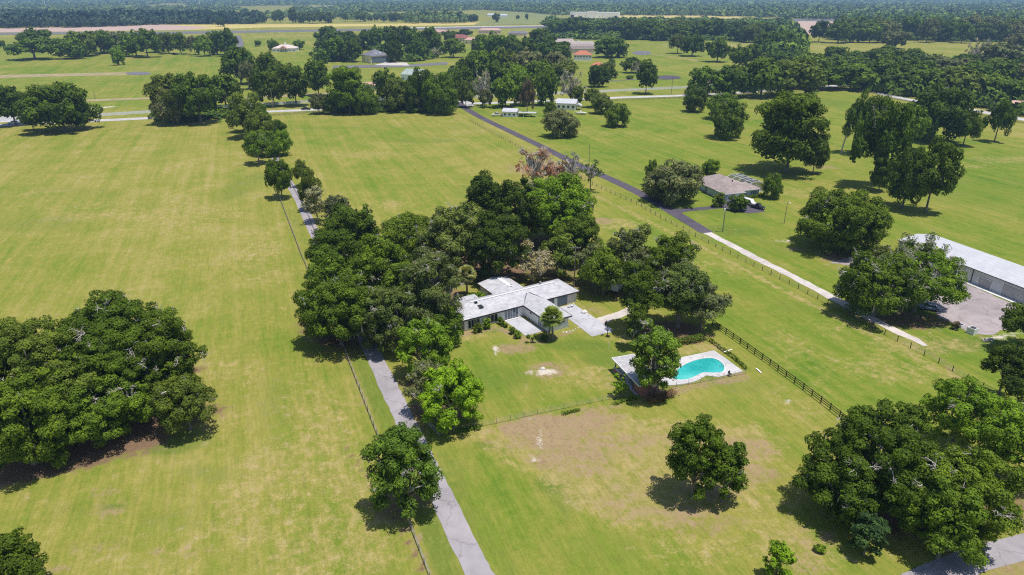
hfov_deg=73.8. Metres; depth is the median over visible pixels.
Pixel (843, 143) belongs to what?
dead tree
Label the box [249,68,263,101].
oak tree
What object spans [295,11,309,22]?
oak tree
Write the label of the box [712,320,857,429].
board fence
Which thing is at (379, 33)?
oak tree
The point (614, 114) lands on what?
tree
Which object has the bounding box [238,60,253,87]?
oak tree
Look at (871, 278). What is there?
oak tree
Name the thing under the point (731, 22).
oak tree
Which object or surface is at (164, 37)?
oak tree
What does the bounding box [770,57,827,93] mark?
oak tree
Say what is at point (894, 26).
oak tree
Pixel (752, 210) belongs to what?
parking pad
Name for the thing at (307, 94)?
track
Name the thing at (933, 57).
oak tree
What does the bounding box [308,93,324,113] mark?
oak tree
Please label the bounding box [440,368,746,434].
chain fence
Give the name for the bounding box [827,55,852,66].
oak tree
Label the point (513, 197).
oak tree
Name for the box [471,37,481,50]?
oak tree
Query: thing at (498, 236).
oak tree
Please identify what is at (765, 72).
oak tree
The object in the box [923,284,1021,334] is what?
gravel yard
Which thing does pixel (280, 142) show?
oak tree
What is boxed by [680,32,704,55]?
oak tree
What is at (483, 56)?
oak tree
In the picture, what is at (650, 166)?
tree
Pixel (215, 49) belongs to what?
oak tree
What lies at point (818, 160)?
upright tree
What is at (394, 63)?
track
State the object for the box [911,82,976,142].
oak tree
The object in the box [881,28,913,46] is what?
oak tree
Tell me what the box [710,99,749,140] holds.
oak tree
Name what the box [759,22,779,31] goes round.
oak tree
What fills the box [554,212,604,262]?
oak tree
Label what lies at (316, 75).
oak tree
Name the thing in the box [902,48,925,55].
oak tree
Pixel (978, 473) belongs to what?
oak tree
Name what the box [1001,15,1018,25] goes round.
oak tree
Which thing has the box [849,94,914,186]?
oak tree
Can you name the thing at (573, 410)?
weed strip
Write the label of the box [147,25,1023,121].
undergrowth
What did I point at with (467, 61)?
oak tree
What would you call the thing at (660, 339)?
leafy tree
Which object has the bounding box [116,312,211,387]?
oak tree
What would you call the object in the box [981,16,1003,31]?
oak tree
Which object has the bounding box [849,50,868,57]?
oak tree
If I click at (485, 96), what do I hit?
oak tree
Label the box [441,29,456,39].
oak tree
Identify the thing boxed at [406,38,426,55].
oak tree
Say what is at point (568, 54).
oak tree
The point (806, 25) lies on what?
brown field
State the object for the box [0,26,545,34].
runway
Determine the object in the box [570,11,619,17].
long white building
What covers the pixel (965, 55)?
oak tree
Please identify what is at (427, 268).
oak tree
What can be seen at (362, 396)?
wire fence
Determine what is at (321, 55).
oak tree
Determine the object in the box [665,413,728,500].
leafy tree
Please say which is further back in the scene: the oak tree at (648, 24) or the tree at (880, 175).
the oak tree at (648, 24)
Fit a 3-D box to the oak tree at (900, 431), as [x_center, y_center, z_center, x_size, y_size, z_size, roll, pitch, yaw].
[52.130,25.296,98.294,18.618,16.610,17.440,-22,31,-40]
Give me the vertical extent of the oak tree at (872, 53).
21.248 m
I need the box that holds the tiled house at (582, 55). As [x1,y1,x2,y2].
[573,50,591,60]
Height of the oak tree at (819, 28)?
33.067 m
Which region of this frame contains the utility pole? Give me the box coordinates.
[573,246,580,286]
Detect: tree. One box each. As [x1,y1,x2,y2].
[0,40,5,46]
[0,84,26,124]
[0,315,105,430]
[0,366,82,469]
[0,526,48,574]
[3,37,57,58]
[9,81,102,130]
[15,26,51,40]
[20,119,40,129]
[28,362,155,452]
[37,289,190,404]
[48,36,87,58]
[63,29,98,55]
[64,108,91,130]
[90,29,115,53]
[99,30,129,52]
[108,47,124,64]
[111,43,125,53]
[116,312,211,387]
[118,29,144,56]
[126,28,162,56]
[141,72,189,122]
[146,372,217,434]
[147,32,169,51]
[148,88,187,123]
[159,32,172,53]
[169,32,187,53]
[169,71,221,122]
[185,35,195,54]
[190,34,213,55]
[205,30,224,54]
[209,73,244,106]
[213,27,238,51]
[215,17,224,26]
[218,46,255,83]
[225,91,261,129]
[225,100,243,129]
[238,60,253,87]
[241,129,273,163]
[243,110,274,133]
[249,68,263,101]
[251,51,284,80]
[254,40,260,46]
[255,130,280,156]
[256,103,271,119]
[259,69,284,106]
[263,157,292,197]
[267,38,276,49]
[271,12,276,20]
[271,119,286,133]
[272,129,292,154]
[276,9,284,20]
[276,62,311,105]
[288,7,297,22]
[291,159,309,179]
[291,270,375,344]
[292,39,304,49]
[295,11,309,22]
[297,167,322,207]
[300,183,325,222]
[300,243,354,303]
[303,12,319,21]
[303,58,331,93]
[304,227,361,267]
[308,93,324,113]
[313,26,341,39]
[314,37,328,48]
[316,11,334,22]
[316,50,327,64]
[319,95,339,113]
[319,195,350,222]
[323,35,344,60]
[324,202,381,248]
[326,65,363,113]
[338,37,363,61]
[341,31,359,43]
[342,12,348,21]
[347,233,410,292]
[351,82,380,113]
[353,10,366,21]
[357,282,423,351]
[358,29,377,45]
[359,421,443,519]
[371,24,383,44]
[371,67,395,95]
[378,211,430,254]
[379,76,407,109]
[380,15,387,21]
[382,25,395,40]
[384,32,401,60]
[386,39,400,58]
[388,12,400,21]
[392,25,413,41]
[394,253,438,282]
[394,317,454,379]
[398,246,465,326]
[401,359,443,403]
[402,27,420,45]
[402,66,429,112]
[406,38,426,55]
[414,201,494,267]
[415,302,463,341]
[417,358,485,432]
[419,26,442,49]
[419,37,429,53]
[420,72,458,115]
[431,48,443,57]
[433,249,462,275]
[439,38,465,56]
[440,321,463,342]
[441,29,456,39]
[441,71,458,98]
[453,64,472,83]
[455,56,478,79]
[456,29,472,34]
[456,80,475,106]
[457,264,476,294]
[458,170,504,226]
[466,210,533,278]
[467,45,497,79]
[468,14,478,21]
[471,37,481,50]
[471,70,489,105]
[475,30,505,52]
[478,59,504,82]
[478,89,493,104]
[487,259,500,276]
[491,12,499,21]
[492,74,519,106]
[493,178,541,243]
[497,47,515,63]
[497,61,526,78]
[501,34,519,52]
[506,267,511,276]
[507,64,528,80]
[507,238,555,283]
[511,46,541,72]
[514,71,537,105]
[515,146,553,186]
[516,38,537,53]
[516,172,596,237]
[518,78,535,114]
[522,28,556,50]
[525,58,555,77]
[536,38,570,58]
[536,68,557,104]
[537,227,581,278]
[539,19,549,26]
[539,304,562,339]
[540,108,580,138]
[540,160,567,177]
[542,101,556,114]
[543,51,568,69]
[545,18,567,32]
[551,59,578,78]
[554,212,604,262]
[555,151,582,176]
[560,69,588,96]
[563,17,579,30]
[563,50,571,58]
[570,85,584,102]
[573,20,594,32]
[576,242,600,285]
[578,17,594,24]
[578,246,625,294]
[581,159,604,191]
[583,88,601,101]
[588,63,610,86]
[590,92,613,113]
[593,20,610,29]
[594,37,628,57]
[603,103,631,127]
[603,223,660,282]
[604,61,615,79]
[608,17,623,20]
[608,18,622,30]
[610,71,618,77]
[610,373,628,397]
[618,18,643,39]
[618,259,668,331]
[619,56,640,72]
[623,302,647,343]
[629,318,681,397]
[632,61,640,71]
[636,59,658,93]
[639,18,658,39]
[641,158,704,205]
[641,230,702,275]
[644,159,656,176]
[650,22,671,40]
[655,262,711,327]
[664,17,686,30]
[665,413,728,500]
[668,34,684,53]
[669,22,691,36]
[679,282,733,328]
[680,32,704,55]
[682,86,708,111]
[686,20,704,34]
[687,65,725,92]
[693,18,702,22]
[697,19,716,34]
[701,159,720,174]
[704,38,731,61]
[704,92,740,115]
[706,441,749,502]
[710,18,728,34]
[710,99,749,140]
[712,64,756,94]
[727,20,740,23]
[728,20,746,40]
[728,43,751,67]
[738,24,762,41]
[746,44,763,61]
[746,56,789,96]
[749,88,830,172]
[752,21,765,26]
[752,30,777,44]
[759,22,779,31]
[761,172,783,199]
[764,51,796,60]
[766,46,788,52]
[769,30,790,43]
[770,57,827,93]
[785,30,799,43]
[791,53,831,66]
[792,450,883,525]
[794,186,894,252]
[796,51,812,55]
[803,130,831,173]
[804,398,940,518]
[808,20,830,41]
[814,60,850,88]
[823,21,854,42]
[824,46,849,56]
[826,54,851,62]
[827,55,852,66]
[828,63,878,89]
[829,15,857,35]
[832,249,928,316]
[840,124,851,153]
[841,21,866,41]
[842,89,879,139]
[843,55,870,62]
[847,57,875,73]
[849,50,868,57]
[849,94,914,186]
[854,16,870,23]
[860,20,888,42]
[863,45,904,59]
[867,58,899,80]
[868,244,893,257]
[869,15,891,38]
[869,156,894,191]
[871,54,901,63]
[878,445,967,532]
[879,45,898,55]
[879,64,921,86]
[880,248,971,311]
[881,20,902,38]
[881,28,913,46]
[886,145,925,207]
[890,15,905,31]
[892,102,932,141]
[894,229,956,262]
[896,441,1023,553]
[899,56,936,71]
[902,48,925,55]
[902,52,928,62]
[903,12,924,33]
[906,134,966,212]
[907,67,953,85]
[908,473,991,568]
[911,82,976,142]
[917,18,941,41]
[919,375,1003,445]
[921,55,952,61]
[926,65,988,90]
[929,16,943,22]
[933,56,974,69]
[937,19,957,41]
[941,16,969,33]
[950,108,985,145]
[952,22,975,42]
[957,53,979,59]
[958,398,1023,475]
[959,13,982,24]
[964,60,1000,76]
[965,37,990,56]
[969,21,993,40]
[973,73,1012,89]
[977,41,1023,61]
[980,337,1023,395]
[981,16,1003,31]
[982,97,1017,141]
[983,57,1021,64]
[986,59,1018,80]
[990,22,1012,41]
[996,355,1023,399]
[998,301,1023,351]
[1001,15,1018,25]
[1003,30,1023,45]
[1005,80,1023,95]
[1010,21,1023,34]
[1012,56,1023,63]
[1014,62,1023,76]
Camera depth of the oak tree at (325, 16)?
1752.61 m
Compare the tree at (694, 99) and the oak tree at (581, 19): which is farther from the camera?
the oak tree at (581, 19)
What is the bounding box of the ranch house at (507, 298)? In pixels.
[456,276,579,331]
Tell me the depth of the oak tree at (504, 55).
611.33 m
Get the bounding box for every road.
[0,85,1023,125]
[458,102,712,232]
[901,533,1023,574]
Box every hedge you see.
[674,332,707,343]
[709,337,746,368]
[746,192,763,197]
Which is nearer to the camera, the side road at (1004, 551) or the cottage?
the side road at (1004, 551)
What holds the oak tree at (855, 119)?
on the ground at (262, 470)
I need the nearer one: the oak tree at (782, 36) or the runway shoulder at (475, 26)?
the oak tree at (782, 36)
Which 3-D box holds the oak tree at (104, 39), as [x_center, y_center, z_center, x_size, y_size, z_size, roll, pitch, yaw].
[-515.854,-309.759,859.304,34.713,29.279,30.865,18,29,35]
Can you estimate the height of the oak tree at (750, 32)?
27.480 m
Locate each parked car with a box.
[744,197,755,203]
[918,302,941,311]
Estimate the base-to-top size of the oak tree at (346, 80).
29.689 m
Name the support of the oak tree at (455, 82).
on the ground at (262, 470)
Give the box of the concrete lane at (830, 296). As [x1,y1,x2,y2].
[704,232,927,345]
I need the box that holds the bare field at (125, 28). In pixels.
[0,24,208,31]
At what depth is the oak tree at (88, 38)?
817.19 m
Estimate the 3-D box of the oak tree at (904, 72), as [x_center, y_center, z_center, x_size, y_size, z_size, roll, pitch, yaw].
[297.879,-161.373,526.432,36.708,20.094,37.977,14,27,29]
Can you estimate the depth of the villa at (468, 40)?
1021.70 m
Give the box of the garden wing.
[591,62,602,67]
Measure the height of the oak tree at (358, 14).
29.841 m
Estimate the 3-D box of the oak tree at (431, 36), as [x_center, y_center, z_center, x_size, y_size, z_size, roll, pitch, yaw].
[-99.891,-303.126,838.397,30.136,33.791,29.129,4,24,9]
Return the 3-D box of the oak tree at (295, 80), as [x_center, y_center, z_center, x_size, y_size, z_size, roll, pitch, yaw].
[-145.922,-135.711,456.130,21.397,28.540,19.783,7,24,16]
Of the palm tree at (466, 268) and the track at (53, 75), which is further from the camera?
the track at (53, 75)
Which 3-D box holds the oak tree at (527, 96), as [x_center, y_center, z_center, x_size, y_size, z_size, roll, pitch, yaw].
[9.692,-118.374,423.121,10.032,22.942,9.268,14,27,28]
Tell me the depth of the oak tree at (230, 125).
369.84 m
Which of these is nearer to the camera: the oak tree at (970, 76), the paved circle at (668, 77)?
the oak tree at (970, 76)
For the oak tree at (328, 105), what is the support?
on the ground at (262, 470)
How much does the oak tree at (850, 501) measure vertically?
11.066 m
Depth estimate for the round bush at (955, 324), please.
154.12 m
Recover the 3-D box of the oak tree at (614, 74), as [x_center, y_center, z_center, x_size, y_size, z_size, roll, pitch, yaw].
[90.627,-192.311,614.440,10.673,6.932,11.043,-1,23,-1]
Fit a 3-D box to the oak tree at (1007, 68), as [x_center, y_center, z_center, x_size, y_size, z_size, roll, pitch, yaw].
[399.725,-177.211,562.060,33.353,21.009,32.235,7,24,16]
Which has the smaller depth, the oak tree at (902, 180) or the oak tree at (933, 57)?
the oak tree at (902, 180)
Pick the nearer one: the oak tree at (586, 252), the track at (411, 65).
the oak tree at (586, 252)
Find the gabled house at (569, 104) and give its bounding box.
[556,98,581,109]
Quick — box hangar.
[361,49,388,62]
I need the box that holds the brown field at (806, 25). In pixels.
[796,21,833,33]
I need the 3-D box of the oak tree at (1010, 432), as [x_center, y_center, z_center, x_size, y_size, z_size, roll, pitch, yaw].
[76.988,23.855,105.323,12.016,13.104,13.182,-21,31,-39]
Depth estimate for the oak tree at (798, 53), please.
729.05 m
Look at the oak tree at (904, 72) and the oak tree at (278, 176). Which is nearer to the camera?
the oak tree at (278, 176)
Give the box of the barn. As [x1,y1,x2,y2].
[563,40,594,53]
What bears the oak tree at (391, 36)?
on the ground at (262, 470)
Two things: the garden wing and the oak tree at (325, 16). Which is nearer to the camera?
the garden wing
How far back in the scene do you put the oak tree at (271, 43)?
896.95 m
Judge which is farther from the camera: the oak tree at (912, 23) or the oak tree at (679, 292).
the oak tree at (912, 23)
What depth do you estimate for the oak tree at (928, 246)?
175.27 m
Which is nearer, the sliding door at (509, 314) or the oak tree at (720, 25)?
the sliding door at (509, 314)
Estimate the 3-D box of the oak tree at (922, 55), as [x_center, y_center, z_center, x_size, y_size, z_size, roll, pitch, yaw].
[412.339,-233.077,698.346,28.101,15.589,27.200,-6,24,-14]
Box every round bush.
[471,322,483,332]
[482,318,491,328]
[508,326,515,333]
[513,330,521,337]
[539,335,547,340]
[726,194,749,210]
[847,511,890,556]
[951,321,960,330]
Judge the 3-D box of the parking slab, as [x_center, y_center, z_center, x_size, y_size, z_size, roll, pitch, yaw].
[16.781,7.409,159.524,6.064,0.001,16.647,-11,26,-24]
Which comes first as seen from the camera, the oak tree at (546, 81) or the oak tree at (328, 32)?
the oak tree at (546, 81)
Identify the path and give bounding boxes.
[596,279,628,323]
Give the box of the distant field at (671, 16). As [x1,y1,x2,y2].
[595,15,753,18]
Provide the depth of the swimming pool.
138.73 m
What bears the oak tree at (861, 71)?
on the ground at (262, 470)
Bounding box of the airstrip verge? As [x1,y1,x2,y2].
[0,22,478,29]
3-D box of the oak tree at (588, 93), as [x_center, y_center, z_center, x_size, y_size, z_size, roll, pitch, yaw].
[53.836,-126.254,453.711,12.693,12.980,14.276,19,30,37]
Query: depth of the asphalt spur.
258.48 m
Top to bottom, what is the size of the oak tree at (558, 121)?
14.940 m
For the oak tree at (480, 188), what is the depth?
201.23 m
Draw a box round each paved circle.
[126,72,150,74]
[632,51,650,54]
[657,75,680,78]
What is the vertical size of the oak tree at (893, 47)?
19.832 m
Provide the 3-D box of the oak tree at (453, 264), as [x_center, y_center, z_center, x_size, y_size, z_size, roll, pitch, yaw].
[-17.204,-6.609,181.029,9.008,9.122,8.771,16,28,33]
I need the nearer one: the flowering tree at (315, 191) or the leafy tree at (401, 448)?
the leafy tree at (401, 448)
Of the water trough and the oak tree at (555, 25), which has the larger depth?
the oak tree at (555, 25)
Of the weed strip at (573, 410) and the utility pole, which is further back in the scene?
the utility pole
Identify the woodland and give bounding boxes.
[0,0,485,23]
[0,8,266,27]
[468,0,1023,19]
[545,9,1023,80]
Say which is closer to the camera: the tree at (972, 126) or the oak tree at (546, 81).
the tree at (972, 126)
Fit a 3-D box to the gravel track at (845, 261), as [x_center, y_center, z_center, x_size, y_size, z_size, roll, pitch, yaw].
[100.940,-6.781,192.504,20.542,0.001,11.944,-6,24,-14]
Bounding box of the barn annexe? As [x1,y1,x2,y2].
[556,39,573,43]
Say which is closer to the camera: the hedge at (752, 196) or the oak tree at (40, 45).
the hedge at (752, 196)
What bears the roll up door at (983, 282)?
in the metal shed
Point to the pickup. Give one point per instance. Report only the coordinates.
(758, 205)
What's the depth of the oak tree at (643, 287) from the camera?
147.61 m
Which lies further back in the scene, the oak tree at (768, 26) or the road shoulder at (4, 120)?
the oak tree at (768, 26)
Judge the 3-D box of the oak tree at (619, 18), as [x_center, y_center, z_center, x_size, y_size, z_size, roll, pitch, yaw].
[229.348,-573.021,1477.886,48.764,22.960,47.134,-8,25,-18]
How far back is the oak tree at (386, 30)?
1001.47 m
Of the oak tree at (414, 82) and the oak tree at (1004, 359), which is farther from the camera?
the oak tree at (414, 82)
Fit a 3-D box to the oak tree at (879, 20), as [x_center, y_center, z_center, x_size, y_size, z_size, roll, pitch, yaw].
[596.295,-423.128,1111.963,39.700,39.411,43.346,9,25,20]
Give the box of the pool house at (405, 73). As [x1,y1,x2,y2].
[400,68,430,79]
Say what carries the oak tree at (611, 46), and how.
on the ground at (262, 470)
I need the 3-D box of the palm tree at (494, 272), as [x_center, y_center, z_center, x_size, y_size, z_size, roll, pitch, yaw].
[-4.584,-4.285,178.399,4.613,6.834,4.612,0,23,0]
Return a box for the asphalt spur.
[636,191,661,198]
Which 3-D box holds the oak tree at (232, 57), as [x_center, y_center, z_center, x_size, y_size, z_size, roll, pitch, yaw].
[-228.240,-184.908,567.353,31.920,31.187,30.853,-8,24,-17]
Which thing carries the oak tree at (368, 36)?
on the ground at (262, 470)
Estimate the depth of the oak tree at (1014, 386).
120.70 m
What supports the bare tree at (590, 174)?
on the ground at (262, 470)
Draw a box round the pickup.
[749,203,765,209]
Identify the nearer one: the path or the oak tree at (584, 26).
the path
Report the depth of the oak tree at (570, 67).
580.58 m
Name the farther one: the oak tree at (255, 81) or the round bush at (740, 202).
the oak tree at (255, 81)
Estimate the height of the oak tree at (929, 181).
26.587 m
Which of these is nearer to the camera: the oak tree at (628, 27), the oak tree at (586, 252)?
the oak tree at (586, 252)
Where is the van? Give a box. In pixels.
[611,280,622,291]
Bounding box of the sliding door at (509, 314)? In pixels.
[505,308,517,319]
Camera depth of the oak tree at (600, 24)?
1272.08 m
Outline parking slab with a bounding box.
[560,304,612,335]
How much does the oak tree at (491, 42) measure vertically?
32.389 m
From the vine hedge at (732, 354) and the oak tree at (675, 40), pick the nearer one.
the vine hedge at (732, 354)
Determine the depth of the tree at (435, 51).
800.76 m
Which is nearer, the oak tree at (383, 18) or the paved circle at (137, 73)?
the paved circle at (137, 73)
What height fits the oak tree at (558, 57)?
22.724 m
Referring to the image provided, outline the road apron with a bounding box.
[458,101,473,106]
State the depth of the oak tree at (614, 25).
1236.03 m
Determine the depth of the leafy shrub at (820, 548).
92.69 m
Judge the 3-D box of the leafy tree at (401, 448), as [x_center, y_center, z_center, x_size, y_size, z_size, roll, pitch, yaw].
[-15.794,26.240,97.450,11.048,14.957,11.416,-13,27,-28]
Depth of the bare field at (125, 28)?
1479.94 m
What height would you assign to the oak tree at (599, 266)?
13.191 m
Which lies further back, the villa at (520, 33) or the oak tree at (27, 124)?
the villa at (520, 33)
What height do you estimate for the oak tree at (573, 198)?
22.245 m
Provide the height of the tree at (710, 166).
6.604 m
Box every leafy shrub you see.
[466,292,485,297]
[712,192,726,207]
[762,539,797,574]
[813,544,826,552]
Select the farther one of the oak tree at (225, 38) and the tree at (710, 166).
the oak tree at (225, 38)
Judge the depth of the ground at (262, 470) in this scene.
148.13 m
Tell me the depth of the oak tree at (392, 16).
1835.38 m
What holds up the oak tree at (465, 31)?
on the ground at (262, 470)
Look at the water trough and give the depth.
152.41 m
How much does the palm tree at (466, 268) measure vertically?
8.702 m
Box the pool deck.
[662,350,742,385]
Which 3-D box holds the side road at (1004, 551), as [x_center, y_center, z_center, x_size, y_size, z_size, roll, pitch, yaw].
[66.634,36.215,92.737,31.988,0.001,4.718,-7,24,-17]
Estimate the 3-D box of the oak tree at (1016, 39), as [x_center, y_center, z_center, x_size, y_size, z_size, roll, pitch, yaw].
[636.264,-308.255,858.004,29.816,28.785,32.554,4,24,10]
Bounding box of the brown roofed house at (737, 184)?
[700,173,762,200]
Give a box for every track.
[0,72,127,77]
[86,97,149,100]
[263,91,377,97]
[333,62,447,67]
[376,62,409,65]
[793,19,834,20]
[830,257,877,264]
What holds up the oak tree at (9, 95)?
on the ground at (262, 470)
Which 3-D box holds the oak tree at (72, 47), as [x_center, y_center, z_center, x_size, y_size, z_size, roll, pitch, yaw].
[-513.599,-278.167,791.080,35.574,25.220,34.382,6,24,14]
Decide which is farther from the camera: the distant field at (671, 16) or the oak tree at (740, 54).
the distant field at (671, 16)
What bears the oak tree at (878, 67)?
on the ground at (262, 470)
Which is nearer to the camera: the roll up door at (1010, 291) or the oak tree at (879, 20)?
the roll up door at (1010, 291)
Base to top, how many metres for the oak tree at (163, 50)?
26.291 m
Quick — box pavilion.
[612,354,662,396]
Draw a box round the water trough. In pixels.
[966,325,978,334]
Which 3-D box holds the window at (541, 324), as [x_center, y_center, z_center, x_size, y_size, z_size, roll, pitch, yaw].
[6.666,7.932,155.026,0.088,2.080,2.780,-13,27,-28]
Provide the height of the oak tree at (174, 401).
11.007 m
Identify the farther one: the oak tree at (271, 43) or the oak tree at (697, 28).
the oak tree at (697, 28)
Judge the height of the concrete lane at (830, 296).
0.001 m
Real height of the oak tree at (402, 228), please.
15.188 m
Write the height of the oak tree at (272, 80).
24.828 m
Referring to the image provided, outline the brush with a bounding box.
[643,387,679,403]
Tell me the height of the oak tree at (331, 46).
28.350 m
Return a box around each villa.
[272,42,298,51]
[435,29,450,33]
[454,34,468,41]
[464,37,474,43]
[478,28,500,33]
[508,31,527,35]
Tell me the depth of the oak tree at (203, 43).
818.82 m
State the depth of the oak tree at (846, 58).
653.31 m
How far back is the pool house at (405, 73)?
599.00 m
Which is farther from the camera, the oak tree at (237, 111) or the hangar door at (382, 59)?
the hangar door at (382, 59)
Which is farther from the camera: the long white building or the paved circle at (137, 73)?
the long white building
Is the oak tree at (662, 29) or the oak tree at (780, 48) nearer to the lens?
the oak tree at (780, 48)
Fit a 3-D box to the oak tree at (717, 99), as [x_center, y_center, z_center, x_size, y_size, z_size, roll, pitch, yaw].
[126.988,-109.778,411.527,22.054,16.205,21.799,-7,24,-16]
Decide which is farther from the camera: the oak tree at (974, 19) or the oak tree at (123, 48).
the oak tree at (974, 19)
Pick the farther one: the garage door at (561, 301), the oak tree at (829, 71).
the oak tree at (829, 71)
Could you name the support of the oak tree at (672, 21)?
on the ground at (262, 470)
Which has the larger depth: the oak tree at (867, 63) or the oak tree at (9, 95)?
the oak tree at (867, 63)
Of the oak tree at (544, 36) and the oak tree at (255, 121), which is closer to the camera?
the oak tree at (255, 121)
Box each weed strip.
[454,424,481,433]
[561,408,579,414]
[611,395,640,405]
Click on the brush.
(655, 398)
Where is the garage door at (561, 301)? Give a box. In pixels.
[557,296,566,305]
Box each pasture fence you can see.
[269,110,333,115]
[610,89,1023,122]
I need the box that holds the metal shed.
[897,234,1023,303]
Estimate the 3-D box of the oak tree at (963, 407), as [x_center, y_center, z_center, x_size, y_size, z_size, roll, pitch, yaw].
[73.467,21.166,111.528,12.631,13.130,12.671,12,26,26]
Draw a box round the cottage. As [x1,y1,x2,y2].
[502,108,536,116]
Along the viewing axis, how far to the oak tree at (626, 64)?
647.50 m
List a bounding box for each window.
[468,318,479,328]
[487,313,497,322]
[538,317,544,328]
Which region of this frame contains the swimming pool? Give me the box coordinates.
[672,357,725,379]
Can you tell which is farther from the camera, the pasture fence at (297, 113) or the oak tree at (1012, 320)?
the pasture fence at (297, 113)
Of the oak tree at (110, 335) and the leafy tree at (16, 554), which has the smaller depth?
the leafy tree at (16, 554)
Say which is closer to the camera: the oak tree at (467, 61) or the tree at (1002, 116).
the tree at (1002, 116)
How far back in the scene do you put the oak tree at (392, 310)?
139.49 m
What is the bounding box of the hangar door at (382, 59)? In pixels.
[371,56,387,62]
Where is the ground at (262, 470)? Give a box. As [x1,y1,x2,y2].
[0,0,1023,574]
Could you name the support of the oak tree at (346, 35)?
on the ground at (262, 470)
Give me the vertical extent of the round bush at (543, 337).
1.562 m
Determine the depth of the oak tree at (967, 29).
1037.66 m
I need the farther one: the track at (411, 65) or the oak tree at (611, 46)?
the oak tree at (611, 46)
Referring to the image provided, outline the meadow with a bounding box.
[475,10,566,24]
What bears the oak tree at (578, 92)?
on the ground at (262, 470)
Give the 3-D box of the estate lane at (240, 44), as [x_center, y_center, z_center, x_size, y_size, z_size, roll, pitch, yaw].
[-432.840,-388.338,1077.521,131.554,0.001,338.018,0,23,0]
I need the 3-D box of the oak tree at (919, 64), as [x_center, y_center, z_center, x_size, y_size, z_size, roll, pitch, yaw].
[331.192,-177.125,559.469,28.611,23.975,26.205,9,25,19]
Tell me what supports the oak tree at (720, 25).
on the ground at (262, 470)
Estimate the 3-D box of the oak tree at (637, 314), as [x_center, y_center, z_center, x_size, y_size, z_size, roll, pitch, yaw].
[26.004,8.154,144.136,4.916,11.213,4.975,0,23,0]
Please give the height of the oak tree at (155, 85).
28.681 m
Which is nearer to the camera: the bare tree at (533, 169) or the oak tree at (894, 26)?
the bare tree at (533, 169)
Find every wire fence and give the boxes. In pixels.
[278,193,429,574]
[470,119,1000,395]
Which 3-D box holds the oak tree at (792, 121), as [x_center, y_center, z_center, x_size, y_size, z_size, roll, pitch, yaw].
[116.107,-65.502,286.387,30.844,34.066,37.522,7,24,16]
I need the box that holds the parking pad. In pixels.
[723,201,764,212]
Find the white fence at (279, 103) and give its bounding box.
[0,84,712,120]
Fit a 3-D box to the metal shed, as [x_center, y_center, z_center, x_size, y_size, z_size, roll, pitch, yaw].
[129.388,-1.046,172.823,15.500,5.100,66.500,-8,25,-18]
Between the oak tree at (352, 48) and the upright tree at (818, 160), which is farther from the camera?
the oak tree at (352, 48)
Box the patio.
[506,317,543,335]
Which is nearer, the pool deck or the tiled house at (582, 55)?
the pool deck
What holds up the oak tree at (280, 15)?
on the ground at (262, 470)
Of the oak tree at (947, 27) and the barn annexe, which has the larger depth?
the oak tree at (947, 27)
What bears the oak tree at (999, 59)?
on the ground at (262, 470)
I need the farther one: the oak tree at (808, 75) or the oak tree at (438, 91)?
the oak tree at (808, 75)
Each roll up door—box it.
[977,276,992,289]
[1000,282,1023,303]
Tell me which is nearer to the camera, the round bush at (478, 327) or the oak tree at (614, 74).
the round bush at (478, 327)
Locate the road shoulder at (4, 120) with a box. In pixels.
[0,116,18,121]
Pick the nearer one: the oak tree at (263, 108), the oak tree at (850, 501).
the oak tree at (850, 501)
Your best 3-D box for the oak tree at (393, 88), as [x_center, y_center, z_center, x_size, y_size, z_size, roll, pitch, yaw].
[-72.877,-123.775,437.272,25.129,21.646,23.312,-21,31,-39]
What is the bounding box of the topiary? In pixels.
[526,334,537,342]
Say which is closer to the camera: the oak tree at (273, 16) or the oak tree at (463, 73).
the oak tree at (463, 73)
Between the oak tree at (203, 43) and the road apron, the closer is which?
the road apron
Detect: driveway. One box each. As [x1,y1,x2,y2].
[271,155,494,574]
[666,205,723,213]
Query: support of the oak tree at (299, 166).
on the ground at (262, 470)
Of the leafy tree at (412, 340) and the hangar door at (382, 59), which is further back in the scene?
the hangar door at (382, 59)
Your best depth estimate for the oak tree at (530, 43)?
761.42 m
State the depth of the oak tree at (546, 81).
456.09 m
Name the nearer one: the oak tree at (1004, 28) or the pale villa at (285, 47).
the pale villa at (285, 47)
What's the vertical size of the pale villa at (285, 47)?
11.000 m
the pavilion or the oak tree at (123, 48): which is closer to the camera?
the pavilion
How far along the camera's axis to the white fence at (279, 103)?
470.00 m
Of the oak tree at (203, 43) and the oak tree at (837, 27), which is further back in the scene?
the oak tree at (837, 27)
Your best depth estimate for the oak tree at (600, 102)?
426.97 m
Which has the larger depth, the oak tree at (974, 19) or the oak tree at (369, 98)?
the oak tree at (974, 19)
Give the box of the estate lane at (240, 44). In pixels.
[236,36,243,46]
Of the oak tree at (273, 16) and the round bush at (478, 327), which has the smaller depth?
the round bush at (478, 327)
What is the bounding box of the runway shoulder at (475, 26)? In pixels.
[410,25,543,27]
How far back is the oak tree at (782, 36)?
838.12 m
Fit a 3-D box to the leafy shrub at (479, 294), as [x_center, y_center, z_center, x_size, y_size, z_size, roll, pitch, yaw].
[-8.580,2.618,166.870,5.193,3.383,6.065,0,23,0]
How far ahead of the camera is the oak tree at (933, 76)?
501.05 m
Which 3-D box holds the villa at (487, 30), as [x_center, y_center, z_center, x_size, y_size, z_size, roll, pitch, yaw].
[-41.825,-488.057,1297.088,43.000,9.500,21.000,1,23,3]
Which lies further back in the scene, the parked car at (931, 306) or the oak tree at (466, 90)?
the oak tree at (466, 90)

